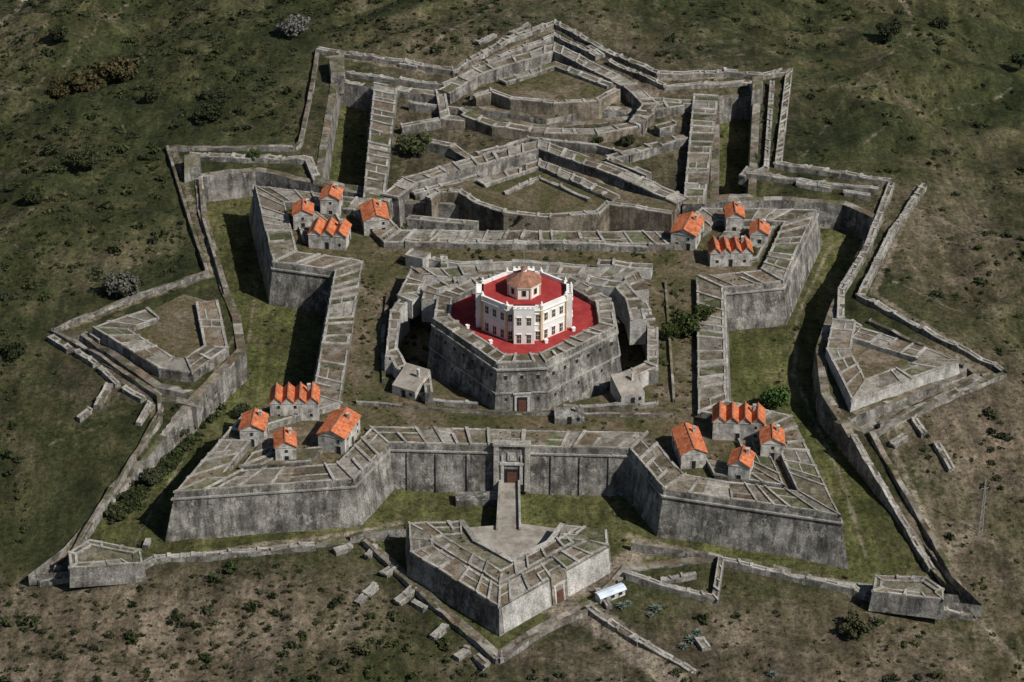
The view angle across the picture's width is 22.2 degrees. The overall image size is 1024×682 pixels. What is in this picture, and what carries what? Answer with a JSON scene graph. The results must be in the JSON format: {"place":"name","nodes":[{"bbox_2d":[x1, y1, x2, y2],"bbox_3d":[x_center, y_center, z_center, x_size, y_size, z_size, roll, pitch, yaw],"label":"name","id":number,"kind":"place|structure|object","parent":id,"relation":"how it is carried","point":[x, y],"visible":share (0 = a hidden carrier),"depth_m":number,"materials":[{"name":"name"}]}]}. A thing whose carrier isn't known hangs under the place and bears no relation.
{"place":"outdoors","nodes":[
{"label":"outdoors","id":0,"kind":"place"},
{"bbox_2d":[0,0,1023,681],"bbox_3d":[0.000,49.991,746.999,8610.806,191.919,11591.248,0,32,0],"label":"ground terrain","id":1,"kind":"structure","parent":0,"point":[60,496],"depth_m":667.22,"materials":[{"name":"green plant"}]},
{"bbox_2d":[2,340,27,360],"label":"tree","id":2,"kind":"object","parent":1,"relation":"on","point":[16,348],"visible":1,"depth_m":648.96,"materials":[{"name":"green plant"}]},
{"bbox_2d":[21,188,44,203],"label":"tree","id":3,"kind":"object","parent":1,"relation":"on","point":[34,195],"visible":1,"depth_m":711.84,"materials":[{"name":"green plant"}]},
{"bbox_2d":[48,26,68,40],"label":"tree","id":4,"kind":"object","parent":1,"relation":"on","point":[57,33],"visible":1,"depth_m":819.26,"materials":[{"name":"green plant"}]},
{"bbox_2d":[46,74,75,98],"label":"tree","id":5,"kind":"object","parent":1,"relation":"on","point":[61,89],"visible":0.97,"depth_m":791.94,"materials":[{"name":"brown plant"}]},
{"bbox_2d":[67,147,100,169],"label":"tree","id":6,"kind":"object","parent":1,"relation":"on","point":[78,160],"visible":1,"depth_m":728.66,"materials":[{"name":"green plant"}]},
{"bbox_2d":[69,69,107,92],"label":"tree","id":7,"kind":"object","parent":1,"relation":"on","point":[80,81],"visible":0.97,"depth_m":790.30,"materials":[{"name":"brown plant"}]},
{"bbox_2d":[68,539,146,587],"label":"corner redoubt","id":8,"kind":"object","parent":1,"relation":"on","point":[91,562],"visible":1,"depth_m":583.95,"materials":[{"name":"stone"}]},
{"bbox_2d":[97,55,138,81],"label":"tree","id":9,"kind":"object","parent":1,"relation":"on","point":[119,68],"visible":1,"depth_m":792.71,"materials":[{"name":"brown plant"}]},
{"bbox_2d":[100,271,141,296],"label":"tree","id":10,"kind":"object","parent":1,"relation":"on","point":[125,284],"visible":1,"depth_m":670.72,"materials":[{"name":"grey plant"}]},
{"bbox_2d":[58,330,206,427],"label":"counterscarp wall","id":11,"kind":"structure","parent":1,"relation":"on","point":[174,394],"depth_m":638.77,"materials":[{"name":"stone"}]},
{"bbox_2d":[141,467,162,485],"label":"tree","id":12,"kind":"object","parent":1,"relation":"on","point":[153,479],"visible":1,"depth_m":611.21,"materials":[{"name":"green plant"}]},
{"bbox_2d":[144,87,163,102],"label":"tree","id":13,"kind":"object","parent":1,"relation":"on","point":[149,95],"visible":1,"depth_m":768.83,"materials":[{"name":"green plant"}]},
{"bbox_2d":[91,294,229,382],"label":"lunette","id":14,"kind":"object","parent":1,"relation":"on","point":[182,338],"visible":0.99,"depth_m":651.62,"materials":[{"name":"stone"}]},
{"bbox_2d":[179,428,189,435],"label":"tree","id":15,"kind":"object","parent":1,"relation":"on","point":[183,431],"visible":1,"depth_m":627.34,"materials":[{"name":"green plant"}]},
{"bbox_2d":[191,104,224,125],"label":"tree","id":16,"kind":"object","parent":1,"relation":"on","point":[206,114],"visible":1,"depth_m":755.21,"materials":[{"name":"green plant"}]},
{"bbox_2d":[232,403,250,416],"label":"tree","id":17,"kind":"object","parent":1,"relation":"on","point":[242,407],"visible":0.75,"depth_m":636.66,"materials":[{"name":"green plant"}]},
{"bbox_2d":[247,148,259,159],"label":"tree","id":18,"kind":"object","parent":1,"relation":"on","point":[251,153],"visible":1,"depth_m":733.75,"materials":[{"name":"green plant"}]},
{"bbox_2d":[276,13,310,36],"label":"tree","id":19,"kind":"object","parent":1,"relation":"on","point":[296,24],"visible":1,"depth_m":804.65,"materials":[{"name":"grey plant"}]},
{"bbox_2d":[316,80,373,190],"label":"counterscarp wall","id":20,"kind":"structure","parent":1,"relation":"on","point":[356,94],"depth_m":763.78,"materials":[{"name":"stone"}]},
{"bbox_2d":[395,131,432,153],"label":"tree","id":21,"kind":"object","parent":1,"relation":"on","point":[412,143],"visible":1,"depth_m":735.36,"materials":[{"name":"green plant"}]},
{"bbox_2d":[455,480,520,529],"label":"causeway bridge","id":22,"kind":"structure","parent":1,"relation":"on","point":[505,499],"depth_m":605.33,"materials":[{"name":"stone"}]},
{"bbox_2d":[47,22,955,674],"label":"traverse wall","id":23,"kind":"structure","parent":1,"relation":"on","point":[479,660],"depth_m":594.45,"materials":[{"name":"stone"}]},
{"bbox_2d":[36,32,967,623],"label":"fort shrubs","id":24,"kind":"object","parent":1,"relation":"on","point":[132,496],"visible":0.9,"depth_m":628.71,"materials":[{"name":"green plant"}]},
{"bbox_2d":[499,650,504,663],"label":"stone marker","id":25,"kind":"object","parent":1,"relation":"on","point":[501,658],"visible":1,"depth_m":559.07,"materials":[{"name":"grey stone"}]},
{"bbox_2d":[28,167,982,656],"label":"counterscarp wall","id":26,"kind":"structure","parent":1,"relation":"on","point":[228,377],"depth_m":637.62,"materials":[{"name":"stone"}]},
{"bbox_2d":[165,184,848,569],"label":"bastioned rampart","id":27,"kind":"object","parent":1,"relation":"on","point":[273,494],"visible":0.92,"depth_m":615.55,"materials":[{"name":"stone"}]},
{"bbox_2d":[239,421,268,446],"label":"walls","id":28,"kind":"structure","parent":27,"relation":"on","point":[255,436],"depth_m":607.36,"materials":[{"name":"paint"}]},
{"bbox_2d":[238,407,268,430],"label":"roof","id":29,"kind":"structure","parent":28,"relation":"on","point":[252,417],"depth_m":608.39,"materials":[{"name":"tile"}]},
{"bbox_2d":[275,442,296,459],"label":"walls","id":30,"kind":"structure","parent":27,"relation":"on","point":[285,451],"depth_m":601.29,"materials":[{"name":"paint"}]},
{"bbox_2d":[273,426,296,448],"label":"roof","id":31,"kind":"structure","parent":30,"relation":"on","point":[281,436],"depth_m":602.21,"materials":[{"name":"tile"}]},
{"bbox_2d":[270,398,319,420],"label":"walls","id":32,"kind":"structure","parent":27,"relation":"on","point":[308,410],"depth_m":616.28,"materials":[{"name":"paint"}]},
{"bbox_2d":[268,381,319,404],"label":"roof","id":33,"kind":"structure","parent":32,"relation":"on","point":[288,390],"depth_m":617.19,"materials":[{"name":"tile"}]},
{"bbox_2d":[293,210,313,229],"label":"walls","id":34,"kind":"structure","parent":27,"relation":"on","point":[302,218],"depth_m":693.89,"materials":[{"name":"paint"}]},
{"bbox_2d":[292,198,313,215],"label":"roof","id":35,"kind":"structure","parent":34,"relation":"on","point":[299,205],"depth_m":694.70,"materials":[{"name":"tile"}]},
{"bbox_2d":[308,228,350,249],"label":"walls","id":36,"kind":"structure","parent":27,"relation":"on","point":[328,240],"depth_m":685.67,"materials":[{"name":"paint"}]},
{"bbox_2d":[307,216,351,237],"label":"roof","id":37,"kind":"structure","parent":36,"relation":"on","point":[332,226],"depth_m":686.63,"materials":[{"name":"tile"}]},
{"bbox_2d":[320,193,342,216],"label":"walls","id":38,"kind":"structure","parent":27,"relation":"on","point":[329,204],"depth_m":699.49,"materials":[{"name":"paint"}]},
{"bbox_2d":[319,183,343,199],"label":"roof","id":39,"kind":"structure","parent":38,"relation":"on","point":[330,189],"depth_m":699.85,"materials":[{"name":"tile"}]},
{"bbox_2d":[317,419,359,454],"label":"walls","id":40,"kind":"structure","parent":27,"relation":"on","point":[330,441],"depth_m":605.81,"materials":[{"name":"paint"}]},
{"bbox_2d":[316,407,360,438],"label":"roof","id":41,"kind":"structure","parent":40,"relation":"on","point":[338,423],"depth_m":607.40,"materials":[{"name":"tile"}]},
{"bbox_2d":[361,215,388,235],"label":"walls","id":42,"kind":"structure","parent":27,"relation":"on","point":[376,222],"depth_m":691.53,"materials":[{"name":"paint"}]},
{"bbox_2d":[359,198,389,220],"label":"roof","id":43,"kind":"structure","parent":42,"relation":"on","point":[370,208],"depth_m":693.51,"materials":[{"name":"tile"}]},
{"bbox_2d":[392,363,429,400],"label":"stone outbuilding","id":44,"kind":"structure","parent":27,"relation":"on","point":[410,380],"depth_m":626.54,"materials":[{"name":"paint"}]},
{"bbox_2d":[407,440,611,496],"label":"fortress gate","id":45,"kind":"structure","parent":27,"relation":"on","point":[511,461],"depth_m":607.37,"materials":[{"name":"stone"}]},
{"bbox_2d":[356,238,674,417],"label":"retrenchment wall","id":46,"kind":"structure","parent":27,"relation":"on","point":[623,286],"depth_m":658.29,"materials":[{"name":"stone"}]},
{"bbox_2d":[202,194,828,593],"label":"rampart weeds","id":47,"kind":"object","parent":27,"relation":"on","point":[510,426],"visible":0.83,"depth_m":631.98,"materials":[{"name":"green plant"}]},
{"bbox_2d":[427,274,621,411],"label":"central keep","id":48,"kind":"structure","parent":27,"relation":"on","point":[579,359],"depth_m":626.79,"materials":[{"name":"stone"}]},
{"bbox_2d":[475,266,572,343],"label":"house walls","id":49,"kind":"structure","parent":48,"relation":"on","point":[491,292],"depth_m":626.97,"materials":[{"name":"white paint"}]},
{"bbox_2d":[507,265,540,299],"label":"lantern tower","id":50,"kind":"structure","parent":49,"relation":"on","point":[524,282],"depth_m":625.51,"materials":[{"name":"tile"}]},
{"bbox_2d":[475,293,572,342],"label":"house windows","id":51,"kind":"structure","parent":49,"relation":"in","point":[510,332],"depth_m":626.09,"materials":[{"name":"black glass"}]},
{"bbox_2d":[554,406,583,423],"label":"stone outbuilding","id":52,"kind":"structure","parent":27,"relation":"on","point":[569,415],"depth_m":616.78,"materials":[{"name":"grey stone"}]},
{"bbox_2d":[610,370,644,402],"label":"stone outbuilding","id":53,"kind":"structure","parent":27,"relation":"on","point":[625,386],"depth_m":624.08,"materials":[{"name":"grey stone"}]},
{"bbox_2d":[660,322,680,338],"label":"tree","id":54,"kind":"object","parent":27,"relation":"on","point":[670,330],"visible":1,"depth_m":646.81,"materials":[{"name":"green plant"}]},
{"bbox_2d":[671,223,703,250],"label":"walls","id":55,"kind":"structure","parent":27,"relation":"on","point":[691,242],"depth_m":685.24,"materials":[{"name":"paint"}]},
{"bbox_2d":[670,211,704,236],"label":"roof","id":56,"kind":"structure","parent":55,"relation":"on","point":[687,222],"depth_m":687.08,"materials":[{"name":"tile"}]},
{"bbox_2d":[674,310,701,335],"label":"tree","id":57,"kind":"object","parent":27,"relation":"on","point":[688,326],"visible":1,"depth_m":648.30,"materials":[{"name":"green plant"}]},
{"bbox_2d":[672,434,706,468],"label":"walls","id":58,"kind":"structure","parent":27,"relation":"on","point":[693,458],"depth_m":600.36,"materials":[{"name":"paint"}]},
{"bbox_2d":[671,422,707,455],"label":"roof","id":59,"kind":"structure","parent":58,"relation":"on","point":[686,439],"depth_m":602.54,"materials":[{"name":"tile"}]},
{"bbox_2d":[694,304,716,320],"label":"tree","id":60,"kind":"object","parent":27,"relation":"on","point":[704,311],"visible":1,"depth_m":654.21,"materials":[{"name":"green plant"}]},
{"bbox_2d":[708,248,752,266],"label":"walls","id":61,"kind":"structure","parent":27,"relation":"on","point":[726,257],"depth_m":677.97,"materials":[{"name":"paint"}]},
{"bbox_2d":[707,235,753,253],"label":"roof","id":62,"kind":"structure","parent":61,"relation":"on","point":[723,243],"depth_m":678.60,"materials":[{"name":"tile"}]},
{"bbox_2d":[724,213,743,230],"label":"walls","id":63,"kind":"structure","parent":27,"relation":"on","point":[734,222],"depth_m":691.90,"materials":[{"name":"paint"}]},
{"bbox_2d":[724,200,745,217],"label":"roof","id":64,"kind":"structure","parent":63,"relation":"on","point":[731,208],"depth_m":692.54,"materials":[{"name":"tile"}]},
{"bbox_2d":[712,417,764,441],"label":"walls","id":65,"kind":"structure","parent":27,"relation":"on","point":[732,429],"depth_m":609.40,"materials":[{"name":"paint"}]},
{"bbox_2d":[712,400,765,424],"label":"roof","id":66,"kind":"structure","parent":65,"relation":"on","point":[736,412],"depth_m":610.08,"materials":[{"name":"tile"}]},
{"bbox_2d":[728,461,753,479],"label":"walls","id":67,"kind":"structure","parent":27,"relation":"on","point":[738,470],"depth_m":594.98,"materials":[{"name":"paint"}]},
{"bbox_2d":[727,445,755,467],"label":"roof","id":68,"kind":"structure","parent":67,"relation":"on","point":[739,454],"depth_m":595.63,"materials":[{"name":"tile"}]},
{"bbox_2d":[750,229,767,246],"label":"walls","id":69,"kind":"structure","parent":27,"relation":"on","point":[759,236],"depth_m":686.76,"materials":[{"name":"paint"}]},
{"bbox_2d":[749,218,769,234],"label":"roof","id":70,"kind":"structure","parent":69,"relation":"on","point":[755,225],"depth_m":687.65,"materials":[{"name":"tile"}]},
{"bbox_2d":[760,439,783,459],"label":"walls","id":71,"kind":"structure","parent":27,"relation":"on","point":[773,448],"depth_m":602.56,"materials":[{"name":"paint"}]},
{"bbox_2d":[759,423,784,444],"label":"roof","id":72,"kind":"structure","parent":71,"relation":"on","point":[768,432],"depth_m":603.39,"materials":[{"name":"tile"}]},
{"bbox_2d":[405,519,611,636],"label":"ravelin","id":73,"kind":"object","parent":1,"relation":"on","point":[437,559],"visible":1,"depth_m":577.49,"materials":[{"name":"stone"}]},
{"bbox_2d":[470,524,555,557],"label":"ravelin court","id":74,"kind":"object","parent":73,"relation":"in","point":[512,543],"visible":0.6,"depth_m":590.25,"materials":[{"name":"grey stone"}]},
{"bbox_2d":[0,0,1023,681],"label":"hillside shrubs","id":75,"kind":"object","parent":1,"relation":"on","point":[366,648],"visible":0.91,"depth_m":723.10,"materials":[{"name":"green plant"}]},
{"bbox_2d":[37,19,1006,664],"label":"covered way parapet","id":76,"kind":"structure","parent":1,"relation":"on","point":[651,75],"depth_m":661.50,"materials":[{"name":"stone"}]},
{"bbox_2d":[382,138,688,230],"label":"ravelin","id":77,"kind":"object","parent":1,"relation":"on","point":[490,191],"visible":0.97,"depth_m":712.52,"materials":[{"name":"stone"}]},
{"bbox_2d":[380,86,692,230],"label":"retaining wall","id":78,"kind":"structure","parent":1,"relation":"on","point":[625,159],"depth_m":738.33,"materials":[{"name":"stone"}]},
{"bbox_2d":[363,82,718,213],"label":"hornwork rampart","id":79,"kind":"object","parent":1,"relation":"on","point":[701,131],"visible":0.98,"depth_m":736.41,"materials":[{"name":"stone"}]},
{"bbox_2d":[404,159,680,222],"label":"counterscarp wall","id":80,"kind":"structure","parent":1,"relation":"on","point":[445,209],"depth_m":713.79,"materials":[{"name":"stone"}]},
{"bbox_2d":[435,42,658,142],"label":"hornwork lunette","id":81,"kind":"object","parent":1,"relation":"on","point":[555,78],"visible":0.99,"depth_m":763.35,"materials":[{"name":"stone"}]},
{"bbox_2d":[461,106,636,127],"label":"counterscarp wall","id":82,"kind":"structure","parent":1,"relation":"on","point":[614,114],"depth_m":757.96,"materials":[{"name":"stone"}]},
{"bbox_2d":[591,136,603,143],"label":"tree","id":83,"kind":"object","parent":1,"relation":"on","point":[599,139],"visible":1,"depth_m":739.98,"materials":[{"name":"green plant"}]},
{"bbox_2d":[595,582,626,603],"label":"site shed","id":84,"kind":"structure","parent":1,"relation":"on","point":[613,592],"depth_m":575.77,"materials":[{"name":"paint"}]},
{"bbox_2d":[617,601,625,608],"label":"agave plant","id":85,"kind":"object","parent":1,"relation":"on","point":[621,604],"visible":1,"depth_m":574.09,"materials":[{"name":"green plant"}]},
{"bbox_2d":[619,134,634,145],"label":"tree","id":86,"kind":"object","parent":1,"relation":"on","point":[627,140],"visible":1,"depth_m":741.12,"materials":[{"name":"green plant"}]},
{"bbox_2d":[649,603,662,612],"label":"agave plant","id":87,"kind":"object","parent":1,"relation":"on","point":[655,607],"visible":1,"depth_m":573.20,"materials":[{"name":"green plant"}]},
{"bbox_2d":[678,642,687,649],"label":"agave plant","id":88,"kind":"object","parent":1,"relation":"on","point":[682,644],"visible":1,"depth_m":563.90,"materials":[{"name":"green plant"}]},
{"bbox_2d":[684,634,697,643],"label":"agave plant","id":89,"kind":"object","parent":1,"relation":"on","point":[690,638],"visible":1,"depth_m":565.64,"materials":[{"name":"green plant"}]},
{"bbox_2d":[693,628,704,634],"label":"agave plant","id":90,"kind":"object","parent":1,"relation":"on","point":[698,631],"visible":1,"depth_m":568.04,"materials":[{"name":"green plant"}]},
{"bbox_2d":[710,92,759,199],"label":"counterscarp wall","id":91,"kind":"structure","parent":1,"relation":"on","point":[733,107],"depth_m":752.96,"materials":[{"name":"stone"}]},
{"bbox_2d":[768,670,778,677],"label":"agave plant","id":92,"kind":"object","parent":1,"relation":"on","point":[772,673],"visible":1,"depth_m":558.05,"materials":[{"name":"green plant"}]},
{"bbox_2d":[758,385,790,409],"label":"tree","id":93,"kind":"object","parent":1,"relation":"on","point":[779,395],"visible":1,"depth_m":637.33,"materials":[{"name":"green plant"}]},
{"bbox_2d":[839,610,871,637],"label":"tree","id":94,"kind":"object","parent":1,"relation":"on","point":[850,626],"visible":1,"depth_m":568.38,"materials":[{"name":"green plant"}]},
{"bbox_2d":[875,19,901,42],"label":"tree","id":95,"kind":"object","parent":1,"relation":"on","point":[887,30],"visible":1,"depth_m":809.73,"materials":[{"name":"green plant"}]},
{"bbox_2d":[825,318,959,411],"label":"lunette","id":96,"kind":"object","parent":1,"relation":"on","point":[867,366],"visible":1,"depth_m":641.03,"materials":[{"name":"stone"}]},
{"bbox_2d":[868,574,944,619],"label":"corner redoubt","id":97,"kind":"object","parent":1,"relation":"on","point":[917,596],"visible":1,"depth_m":574.68,"materials":[{"name":"stone"}]},
{"bbox_2d":[833,359,986,439],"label":"counterscarp wall","id":98,"kind":"structure","parent":1,"relation":"on","point":[867,418],"depth_m":632.03,"materials":[{"name":"stone"}]},
{"bbox_2d":[930,15,949,28],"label":"tree","id":99,"kind":"object","parent":1,"relation":"on","point":[937,21],"visible":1,"depth_m":832.70,"materials":[{"name":"green plant"}]},
{"bbox_2d":[978,479,988,533],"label":"lattice mast","id":100,"kind":"object","parent":1,"relation":"on","point":[980,519],"visible":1,"depth_m":598.43,"materials":[{"name":"metal"}]},
{"bbox_2d":[1011,54,1023,69],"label":"tree","id":101,"kind":"object","parent":1,"relation":"on","point":[1017,58],"visible":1,"depth_m":811.43,"materials":[{"name":"green plant"}]},
{"bbox_2d":[501,549,609,632],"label":"wall","id":102,"kind":"structure","parent":0,"point":[536,601],"depth_m":573.55,"materials":[{"name":"grey stone"}]}
]}

